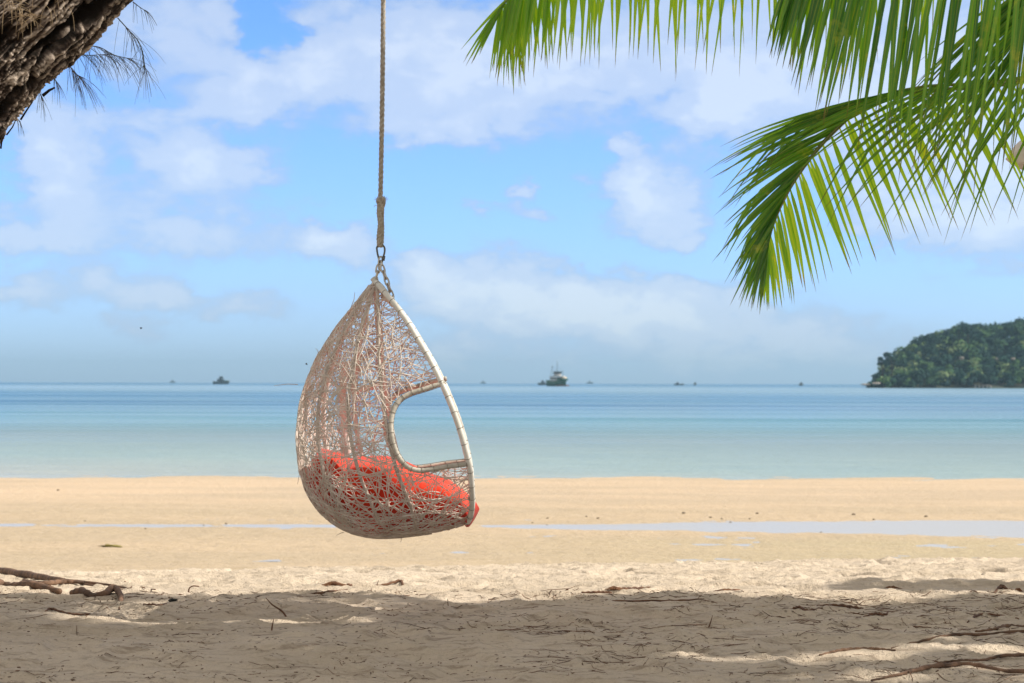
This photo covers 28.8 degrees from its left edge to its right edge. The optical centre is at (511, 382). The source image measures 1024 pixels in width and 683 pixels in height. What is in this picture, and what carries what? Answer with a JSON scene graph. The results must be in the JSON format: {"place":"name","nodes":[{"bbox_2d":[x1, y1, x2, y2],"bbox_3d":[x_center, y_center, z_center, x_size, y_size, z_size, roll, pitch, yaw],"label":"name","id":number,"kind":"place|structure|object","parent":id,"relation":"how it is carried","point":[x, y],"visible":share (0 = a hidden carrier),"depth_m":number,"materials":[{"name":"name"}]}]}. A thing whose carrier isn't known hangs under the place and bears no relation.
{"place":"outdoors","nodes":[
{"label":"outdoors","id":0,"kind":"place"},
{"bbox_2d":[0,556,1023,682],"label":"beach","id":1,"kind":"structure","parent":0,"point":[291,639],"depth_m":8.82,"materials":[{"name":"beige sand"}]},
{"bbox_2d":[45,608,89,614],"bbox_3d":[-2.076,1.058,9.189,0.294,0.018,0.096,0,0,40],"label":"twig","id":2,"kind":"object","parent":1,"relation":"on","point":[57,610],"visible":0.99,"depth_m":9.20,"materials":[{"name":"brown wood"}]},
{"bbox_2d":[0,0,165,609],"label":"leaning tree","id":3,"kind":"object","parent":1,"relation":"on","point":[42,42],"visible":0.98,"depth_m":8.79,"materials":[{"name":"brown plant"}]},
{"bbox_2d":[374,0,386,247],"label":"rope","id":4,"kind":"object","parent":3,"relation":"hanging from","point":[380,199],"visible":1,"depth_m":9.26,"materials":[{"name":"grey fabric"}]},
{"bbox_2d":[274,244,475,539],"bbox_3d":[-0.637,0.045,9.269,0.935,1.390,0.828,0,0,-1],"label":"hanging chair","id":5,"kind":"object","parent":4,"relation":"hanging from","point":[375,288],"visible":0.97,"depth_m":9.02,"materials":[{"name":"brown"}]},
{"bbox_2d":[304,449,478,533],"bbox_3d":[-0.563,0.504,9.273,0.821,0.397,0.673,0,0,-1],"label":"cushion","id":6,"kind":"object","parent":5,"relation":"in","point":[422,485],"visible":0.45,"depth_m":9.01,"materials":[{"name":"red fabric"}]},
{"bbox_2d":[143,603,166,605],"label":"twig","id":7,"kind":"object","parent":1,"relation":"on","point":[155,604],"visible":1,"depth_m":9.53,"materials":[{"name":"brown wood"}]},
{"bbox_2d":[266,598,286,616],"bbox_3d":[-1.070,1.027,9.067,0.103,0.098,0.010,0,0,0],"label":"twig","id":8,"kind":"object","parent":1,"relation":"on","point":[284,614],"visible":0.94,"depth_m":9.06,"materials":[{"name":"brown wood"}]},
{"bbox_2d":[310,589,347,593],"bbox_3d":[-0.974,1.089,10.403,0.558,0.030,0.207,0,0,-42],"label":"twig","id":9,"kind":"object","parent":1,"relation":"on","point":[323,592],"visible":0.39,"depth_m":10.29,"materials":[{"name":"brown wood"}]},
{"bbox_2d":[322,581,345,585],"bbox_3d":[-0.961,1.080,10.719,0.177,0.022,0.118,0,0,0],"label":"husk","id":10,"kind":"object","parent":1,"relation":"on","point":[334,583],"visible":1,"depth_m":10.70,"materials":[{"name":"brown plant"}]},
{"bbox_2d":[376,579,403,585],"bbox_3d":[-0.699,1.102,10.965,0.205,0.029,0.116,0,0,-9],"label":"twig","id":11,"kind":"object","parent":1,"relation":"on","point":[395,581],"visible":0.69,"depth_m":10.98,"materials":[{"name":"brown wood"}]},
{"bbox_2d":[0,585,1023,682],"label":"needle litter","id":12,"kind":"object","parent":1,"relation":"on","point":[726,609],"visible":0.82,"depth_m":8.68,"materials":[{"name":"brown plant"}]},
{"bbox_2d":[581,590,611,592],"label":"twig","id":13,"kind":"object","parent":1,"relation":"on","point":[598,591],"visible":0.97,"depth_m":10.11,"materials":[{"name":"brown wood"}]},
{"bbox_2d":[604,586,622,589],"bbox_3d":[0.519,1.054,10.227,0.100,0.016,0.110,0,0,0],"label":"husk","id":14,"kind":"object","parent":1,"relation":"on","point":[613,588],"visible":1,"depth_m":10.21,"materials":[{"name":"brown plant"}]},
{"bbox_2d":[620,586,649,589],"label":"twig","id":15,"kind":"object","parent":1,"relation":"on","point":[633,587],"visible":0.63,"depth_m":10.35,"materials":[{"name":"brown wood"}]},
{"bbox_2d":[612,598,703,601],"bbox_3d":[0.620,1.073,9.812,0.656,0.023,0.052,0,0,-2],"label":"twig","id":16,"kind":"object","parent":1,"relation":"on","point":[660,600],"visible":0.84,"depth_m":9.81,"materials":[{"name":"brown wood"}]},
{"bbox_2d":[714,588,739,590],"bbox_3d":[1.142,1.088,10.466,0.178,0.013,0.115,0,0,0],"label":"husk","id":17,"kind":"object","parent":1,"relation":"on","point":[727,589],"visible":0.55,"depth_m":10.47,"materials":[{"name":"brown plant"}]},
{"bbox_2d":[462,0,1023,308],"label":"coconut palm","id":18,"kind":"object","parent":1,"relation":"on","point":[515,19],"visible":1,"depth_m":7.73,"materials":[{"name":"green plant"}]},
{"bbox_2d":[1006,140,1023,169],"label":"cloth","id":19,"kind":"object","parent":18,"relation":"hanging from","point":[1020,160],"visible":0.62,"depth_m":8.71,"materials":[{"name":"fabric"}]},
{"bbox_2d":[792,605,822,610],"bbox_3d":[1.399,1.070,9.430,0.134,0.023,0.084,0,0,21],"label":"twig","id":20,"kind":"object","parent":1,"relation":"on","point":[800,607],"visible":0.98,"depth_m":9.43,"materials":[{"name":"brown wood"}]},
{"bbox_2d":[816,604,863,608],"bbox_3d":[1.576,1.082,9.618,0.242,0.033,0.054,0,0,-13],"label":"twig","id":21,"kind":"object","parent":1,"relation":"on","point":[848,606],"visible":0.88,"depth_m":9.63,"materials":[{"name":"brown wood"}]},
{"bbox_2d":[863,611,888,616],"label":"twig","id":22,"kind":"object","parent":1,"relation":"on","point":[882,614],"visible":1,"depth_m":9.18,"materials":[{"name":"brown wood"}]},
{"bbox_2d":[885,585,901,588],"bbox_3d":[2.038,1.097,10.669,0.138,0.018,0.111,0,0,0],"label":"husk","id":23,"kind":"object","parent":1,"relation":"on","point":[893,587],"visible":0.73,"depth_m":10.64,"materials":[{"name":"brown plant"}]},
{"bbox_2d":[819,624,1023,680],"bbox_3d":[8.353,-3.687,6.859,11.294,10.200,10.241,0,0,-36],"label":"tree roots","id":24,"kind":"object","parent":1,"relation":"on","point":[943,664],"visible":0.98,"depth_m":7.72,"materials":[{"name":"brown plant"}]},
{"bbox_2d":[967,613,1018,622],"bbox_3d":[2.145,1.076,9.120,0.307,0.013,0.227,0,0,-23],"label":"twig","id":25,"kind":"object","parent":1,"relation":"on","point":[977,615],"visible":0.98,"depth_m":9.22,"materials":[{"name":"brown wood"}]},
{"bbox_2d":[994,584,1007,592],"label":"twig","id":26,"kind":"object","parent":1,"relation":"on","point":[1000,586],"visible":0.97,"depth_m":10.41,"materials":[{"name":"brown wood"}]},
{"bbox_2d":[0,382,1023,480],"bbox_3d":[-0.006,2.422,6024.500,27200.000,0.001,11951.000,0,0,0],"label":"sea","id":27,"kind":"structure","parent":0,"point":[156,429],"depth_m":101.48,"materials":[{"name":"liquid"}]},
{"bbox_2d":[213,376,229,383],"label":"fishing boat","id":28,"kind":"object","parent":27,"relation":"on","point":[220,380],"visible":0.8,"depth_m":2497.65,"materials":[{"name":"grey"}]},
{"bbox_2d":[546,369,568,385],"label":"trawler","id":29,"kind":"object","parent":27,"relation":"on","point":[557,379],"visible":0.81,"depth_m":1486.56,"materials":[{"name":"teal"}]},
{"bbox_2d":[974,385,991,387],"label":"jetty","id":30,"kind":"object","parent":27,"relation":"in","point":[983,386],"visible":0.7,"depth_m":1123.40,"materials":[{"name":"grey wood"}]},
{"bbox_2d":[0,475,1023,571],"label":"sand flat","id":31,"kind":"structure","parent":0,"point":[217,500],"depth_m":34.49,"materials":[{"name":"beige sand"}]},
{"bbox_2d":[97,544,122,546],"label":"seaweed","id":32,"kind":"object","parent":31,"relation":"on","point":[107,545],"visible":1,"depth_m":28.48,"materials":[{"name":"brown plant"}]},
{"bbox_2d":[0,519,1023,561],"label":"tide pool water","id":33,"kind":"structure","parent":0,"point":[992,529],"depth_m":32.99,"materials":[{"name":"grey liquid"}]},
{"bbox_2d":[0,0,1023,383],"label":"sky","id":34,"kind":"structure","parent":0,"point":[566,221],"materials":[{"name":"blue"}]},
{"bbox_2d":[883,336,1023,387],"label":"island hill","id":35,"kind":"structure","parent":0,"point":[999,384],"depth_m":1159.63,"materials":[{"name":"green plant"}]},
{"bbox_2d":[871,373,879,387],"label":"tree","id":36,"kind":"object","parent":35,"relation":"on","point":[875,375],"visible":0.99,"depth_m":1147.60,"materials":[{"name":"green plant"}]},
{"bbox_2d":[877,356,886,387],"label":"tree","id":37,"kind":"object","parent":35,"relation":"on","point":[882,362],"visible":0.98,"depth_m":1147.89,"materials":[{"name":"green plant"}]},
{"bbox_2d":[883,352,894,387],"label":"tree","id":38,"kind":"object","parent":35,"relation":"on","point":[886,354],"visible":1,"depth_m":1147.78,"materials":[{"name":"green plant"}]},
{"bbox_2d":[866,317,1023,387],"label":"forest","id":39,"kind":"object","parent":35,"relation":"on","point":[911,367],"visible":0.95,"depth_m":1192.73,"materials":[{"name":"green plant"}]},
{"bbox_2d":[951,322,969,356],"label":"tree","id":40,"kind":"object","parent":35,"relation":"on","point":[963,329],"visible":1,"depth_m":1207.27,"materials":[{"name":"green plant"}]},
{"bbox_2d":[965,326,969,354],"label":"tree","id":41,"kind":"object","parent":35,"relation":"on","point":[967,330],"visible":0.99,"depth_m":1209.55,"materials":[{"name":"green plant"}]}
]}

